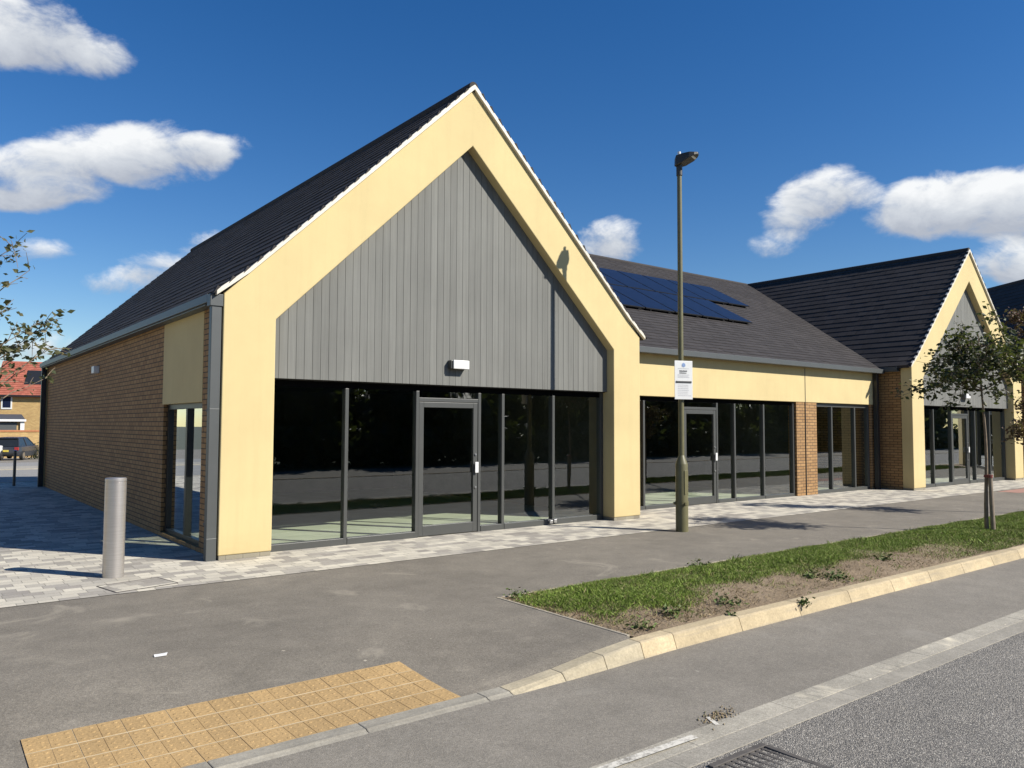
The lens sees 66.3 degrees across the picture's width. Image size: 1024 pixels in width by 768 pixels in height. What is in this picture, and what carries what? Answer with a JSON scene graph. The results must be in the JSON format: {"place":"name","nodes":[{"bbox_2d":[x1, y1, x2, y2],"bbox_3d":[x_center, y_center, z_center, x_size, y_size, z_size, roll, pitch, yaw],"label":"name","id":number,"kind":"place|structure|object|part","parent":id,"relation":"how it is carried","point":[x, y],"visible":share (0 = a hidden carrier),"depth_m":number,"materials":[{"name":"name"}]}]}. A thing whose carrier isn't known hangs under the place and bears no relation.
{"place":"outdoors","nodes":[
{"label":"outdoors","id":0,"kind":"place"},
{"bbox_2d":[0,462,37,481],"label":"car park","id":1,"kind":"structure","parent":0,"point":[22,475],"depth_m":30.65,"materials":[{"name":"grey asphalt"}]},
{"bbox_2d":[0,466,37,469],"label":"kerb","id":2,"kind":"structure","parent":1,"relation":"on","point":[19,467],"depth_m":35.64,"materials":[{"name":"concrete"}]},
{"bbox_2d":[0,457,37,462],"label":"street","id":3,"kind":"structure","parent":0,"point":[7,460],"depth_m":50.86,"materials":[{"name":"grey asphalt"}]},
{"bbox_2d":[0,446,3,459],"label":"parked car","id":4,"kind":"object","parent":3,"relation":"on","point":[1,454],"visible":0.81,"depth_m":50.76,"materials":[{"name":"white paint"}]},
{"bbox_2d":[0,414,25,429],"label":"garage","id":5,"kind":"structure","parent":3,"relation":"on","point":[12,421],"depth_m":67.28,"materials":[{"name":"brick"}]},
{"bbox_2d":[0,422,16,429],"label":"garage door","id":6,"kind":"structure","parent":5,"relation":"in","point":[3,425],"depth_m":66.96,"materials":[{"name":"grey metal"}]},
{"bbox_2d":[0,437,38,459],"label":"parked car","id":7,"kind":"object","parent":3,"relation":"on","point":[23,446],"visible":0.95,"depth_m":51.66,"materials":[{"name":"grey paint"}]},
{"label":"windows","id":8,"kind":"part","parent":7,"relation":"part of","materials":[{"name":"black glass"}]},
{"bbox_2d":[0,430,38,457],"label":"boundary wall","id":9,"kind":"structure","parent":3,"relation":"on","point":[32,436],"depth_m":59.95,"materials":[{"name":"yellow brick"}]},
{"bbox_2d":[0,361,41,429],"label":"brick house","id":10,"kind":"structure","parent":3,"relation":"on","point":[25,402],"depth_m":76.95,"materials":[{"name":"beige brick"}]},
{"bbox_2d":[1,397,11,408],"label":"window","id":11,"kind":"structure","parent":10,"relation":"in","point":[6,403],"depth_m":76.03,"materials":[{"name":"white plastic"}]},
{"bbox_2d":[25,442,38,458],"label":"shrub","id":12,"kind":"object","parent":3,"relation":"on","point":[31,457],"visible":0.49,"depth_m":54.27,"materials":[{"name":"green plant"}]},
{"bbox_2d":[0,564,629,767],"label":"pavement","id":13,"kind":"structure","parent":0,"point":[70,664],"depth_m":6.40,"materials":[{"name":"grey asphalt"}]},
{"bbox_2d":[154,652,167,656],"bbox_3d":[-2.663,2.051,5.949,0.096,0.014,0.056,2,-4,-30],"label":"paper scrap","id":14,"kind":"object","parent":13,"relation":"on","point":[161,654],"visible":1,"depth_m":5.94,"materials":[{"name":"white paper"}]},
{"bbox_2d":[21,661,460,767],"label":"tactile paving","id":15,"kind":"structure","parent":13,"relation":"on","point":[216,750],"depth_m":4.85,"materials":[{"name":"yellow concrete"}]},
{"bbox_2d":[0,480,1023,637],"bbox_3d":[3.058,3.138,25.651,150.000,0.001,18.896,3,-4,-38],"label":"block paving","id":16,"kind":"structure","parent":0,"point":[51,545],"depth_m":11.65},
{"bbox_2d":[12,450,16,485],"bbox_3d":[-14.092,2.404,22.216,0.088,1.070,0.088,3,-4,-38],"label":"bollard","id":17,"kind":"object","parent":16,"relation":"on","point":[14,468],"visible":0.83,"depth_m":22.20,"materials":[{"name":"metal"}]},
{"bbox_2d":[0,230,74,399],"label":"street tree","id":18,"kind":"object","parent":16,"relation":"on","point":[14,348],"visible":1,"depth_m":8.07,"materials":[{"name":"green plant"}]},
{"bbox_2d":[102,477,126,578],"bbox_3d":[-4.583,1.677,9.042,0.228,1.185,0.228,3,-4,-38],"label":"bollard","id":19,"kind":"object","parent":16,"relation":"on","point":[114,528],"visible":0.91,"depth_m":8.96,"materials":[{"name":"silver metal"}]},
{"bbox_2d":[96,577,177,594],"bbox_3d":[-4.082,2.199,8.556,0.492,0.026,0.672,-2,-4,40],"label":"access cover","id":20,"kind":"object","parent":16,"relation":"on","point":[135,585],"visible":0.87,"depth_m":8.55,"materials":[{"name":"metal"}]},
{"bbox_2d":[37,82,646,561],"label":"gable shop","id":21,"kind":"structure","parent":16,"relation":"on","point":[419,324],"depth_m":13.24,"materials":[{"name":"charcoal tile"},{"name":"brick"},{"name":"grey painted metal"}]},
{"bbox_2d":[165,402,201,545],"bbox_3d":[-4.839,1.293,11.671,0.090,2.010,2.000,3,-4,-38],"label":"side window","id":22,"kind":"structure","parent":21,"relation":"in","point":[184,425],"depth_m":11.79,"materials":[{"name":"glass"}]},
{"bbox_2d":[418,402,478,536],"bbox_3d":[-1.024,1.356,12.678,1.132,2.113,0.110,3,-4,-38],"label":"door","id":23,"kind":"structure","parent":21,"relation":"in","point":[448,528],"depth_m":12.70,"materials":[{"name":"grey metal"}]},
{"bbox_2d":[588,253,883,509],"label":"link shop","id":24,"kind":"structure","parent":16,"relation":"on","point":[766,381],"depth_m":21.07,"materials":[{"name":"cream render"},{"name":"brick"},{"name":"grey slate"}]},
{"bbox_2d":[684,410,717,504],"bbox_3d":[4.254,1.648,17.713,1.132,2.113,0.110,3,-4,-38],"label":"door","id":25,"kind":"structure","parent":24,"relation":"in","point":[704,499],"depth_m":17.96,"materials":[{"name":"grey metal"}]},
{"bbox_2d":[744,248,1023,490],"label":"gable shop","id":26,"kind":"structure","parent":16,"relation":"on","point":[894,319],"depth_m":24.57,"materials":[{"name":"charcoal tile"},{"name":"brick"},{"name":"cream render"}]},
{"bbox_2d":[952,416,969,484],"bbox_3d":[13.939,2.045,24.383,1.132,2.113,0.110,3,-4,-38],"label":"door","id":27,"kind":"structure","parent":26,"relation":"in","point":[963,480],"depth_m":24.65,"materials":[{"name":"grey metal"}]},
{"bbox_2d":[987,279,1023,463],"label":"gable shop","id":28,"kind":"structure","parent":16,"relation":"on","point":[1008,296],"depth_m":33.90,"materials":[{"name":"brick"}]},
{"bbox_2d":[0,0,1023,366],"label":"sky","id":29,"kind":"structure","parent":0,"point":[827,135],"materials":[{"name":"blue"}]},
{"bbox_2d":[241,558,1023,767],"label":"lay by","id":30,"kind":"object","parent":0,"point":[591,720],"visible":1,"depth_m":5.57,"materials":[{"name":"grey concrete"}]},
{"bbox_2d":[182,545,1023,767],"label":"kerb","id":31,"kind":"structure","parent":30,"relation":"on","point":[631,650],"depth_m":6.42,"materials":[{"name":"concrete"}]},
{"bbox_2d":[797,596,814,607],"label":"weed","id":32,"kind":"object","parent":31,"relation":"on","point":[803,602],"visible":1,"depth_m":7.83,"materials":[{"name":"green plant"}]},
{"bbox_2d":[697,705,736,729],"bbox_3d":[1.333,2.141,5.063,0.205,0.010,0.471,-3,-4,44],"label":"leaf debris","id":33,"kind":"object","parent":30,"relation":"on","point":[722,716],"visible":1,"depth_m":5.06,"materials":[{"name":"plant"}]},
{"bbox_2d":[381,488,1023,597],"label":"footway","id":34,"kind":"structure","parent":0,"point":[495,573],"depth_m":11.45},
{"bbox_2d":[673,151,698,531],"bbox_3d":[2.962,-0.738,13.263,0.460,6.520,0.261,-2,-4,35],"label":"lamp post","id":35,"kind":"object","parent":34,"relation":"on","point":[681,502],"visible":0.97,"depth_m":13.25,"materials":[{"name":"grey metal"}]},
{"bbox_2d":[674,361,692,399],"bbox_3d":[2.867,-0.063,13.258,0.344,0.650,0.152,1,-3,-19],"label":"notice sign","id":36,"kind":"object","parent":35,"relation":"attached to","point":[683,381],"visible":1,"depth_m":13.19,"materials":[{"name":"white plastic"}]},
{"bbox_2d":[997,488,1023,492],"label":"pink tactile paving","id":37,"kind":"structure","parent":34,"relation":"on","point":[1018,491],"depth_m":21.63,"materials":[{"name":"pink concrete"}]},
{"bbox_2d":[502,511,1023,636],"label":"verge soil","id":38,"kind":"structure","parent":0,"point":[775,594],"depth_m":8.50,"materials":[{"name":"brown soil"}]},
{"bbox_2d":[503,587,528,598],"bbox_3d":[0.056,2.157,8.042,0.296,0.128,0.312,0,-3,1],"label":"weed","id":39,"kind":"object","parent":38,"relation":"on","point":[520,594],"visible":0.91,"depth_m":8.05,"materials":[{"name":"green plant"}]},
{"bbox_2d":[625,615,656,630],"bbox_3d":[1.121,2.091,6.841,0.283,0.121,0.309,3,-4,-38],"label":"weed","id":40,"kind":"object","parent":38,"relation":"on","point":[643,625],"visible":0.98,"depth_m":6.80,"materials":[{"name":"green plant"}]},
{"bbox_2d":[654,600,688,617],"bbox_3d":[1.494,2.064,7.198,0.325,0.181,0.272,-1,-3,27],"label":"weed","id":41,"kind":"object","parent":38,"relation":"on","point":[665,607],"visible":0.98,"depth_m":7.20,"materials":[{"name":"green plant"}]},
{"bbox_2d":[687,558,711,566],"bbox_3d":[2.411,2.261,9.836,0.417,0.132,0.376,3,-4,-38],"label":"weed","id":42,"kind":"object","parent":38,"relation":"on","point":[700,563],"visible":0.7,"depth_m":9.87,"materials":[{"name":"green plant"}]},
{"bbox_2d":[724,610,736,615],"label":"weed","id":43,"kind":"object","parent":38,"relation":"on","point":[729,613],"visible":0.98,"depth_m":7.29,"materials":[{"name":"green plant"}]},
{"bbox_2d":[712,589,749,608],"bbox_3d":[2.109,2.120,7.726,0.353,0.139,0.415,3,-4,-38],"label":"weed","id":44,"kind":"object","parent":38,"relation":"on","point":[725,599],"visible":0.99,"depth_m":7.70,"materials":[{"name":"green plant"}]},
{"bbox_2d":[496,514,1002,636],"bbox_3d":[23.397,3.231,25.274,58.438,0.066,1.828,3,-4,-38],"label":"verge edging","id":45,"kind":"object","parent":38,"relation":"on","point":[611,630],"visible":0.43,"depth_m":7.52,"materials":[{"name":"grey concrete"}]},
{"bbox_2d":[512,519,1021,626],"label":"seedlings","id":46,"kind":"object","parent":38,"relation":"on","point":[744,590],"visible":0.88,"depth_m":8.50,"materials":[{"name":"green plant"}]},
{"bbox_2d":[513,510,1023,617],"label":"grass","id":47,"kind":"structure","parent":38,"relation":"on","point":[634,594],"depth_m":9.51,"materials":[{"name":"green plant"}]},
{"bbox_2d":[796,567,822,578],"bbox_3d":[3.424,2.170,9.002,0.266,0.133,0.239,3,-4,-38],"label":"weed","id":48,"kind":"object","parent":38,"relation":"on","point":[810,574],"visible":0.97,"depth_m":8.97,"materials":[{"name":"green plant"}]},
{"bbox_2d":[805,567,853,581],"bbox_3d":[3.684,2.193,8.988,0.506,0.136,0.407,1,-3,-9],"label":"weed","id":49,"kind":"object","parent":38,"relation":"on","point":[834,576],"visible":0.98,"depth_m":9.00,"materials":[{"name":"green plant"}]},
{"bbox_2d":[865,552,894,560],"bbox_3d":[4.829,2.262,10.252,0.325,0.122,0.295,1,-3,-22],"label":"weed","id":50,"kind":"object","parent":38,"relation":"on","point":[882,557],"visible":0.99,"depth_m":10.23,"materials":[{"name":"green plant"}]},
{"bbox_2d":[890,301,1023,528],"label":"street tree","id":51,"kind":"object","parent":38,"relation":"on","point":[1004,358],"visible":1,"depth_m":13.16,"materials":[{"name":"green plant"}]},
{"bbox_2d":[984,475,995,529],"bbox_3d":[7.993,2.043,13.116,0.097,1.052,0.158,5,-6,-59],"label":"tree stake","id":52,"kind":"object","parent":38,"relation":"on","point":[991,501],"visible":0.87,"depth_m":13.09,"materials":[{"name":"wood"}]},
{"bbox_2d":[993,305,1023,447],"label":"street tree","id":53,"kind":"object","parent":38,"relation":"on","point":[1019,318],"visible":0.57,"depth_m":16.17,"materials":[{"name":"green plant"}]},
{"bbox_2d":[590,609,1023,767],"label":"road channel","id":54,"kind":"object","parent":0,"point":[739,730],"visible":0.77,"depth_m":5.36,"materials":[{"name":"grey concrete"}]},
{"bbox_2d":[597,717,719,767],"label":"road marking","id":55,"kind":"object","parent":54,"relation":"on","point":[648,752],"visible":1,"depth_m":4.49,"materials":[{"name":"white paint"}]},
{"bbox_2d":[692,631,1023,767],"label":"road","id":56,"kind":"structure","parent":0,"point":[966,711],"depth_m":4.90,"materials":[{"name":"grey asphalt"}]},
{"bbox_2d":[708,743,830,767],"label":"drain grate","id":57,"kind":"object","parent":56,"relation":"on","point":[739,755],"visible":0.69,"depth_m":4.42,"materials":[{"name":"metal"}]}
]}

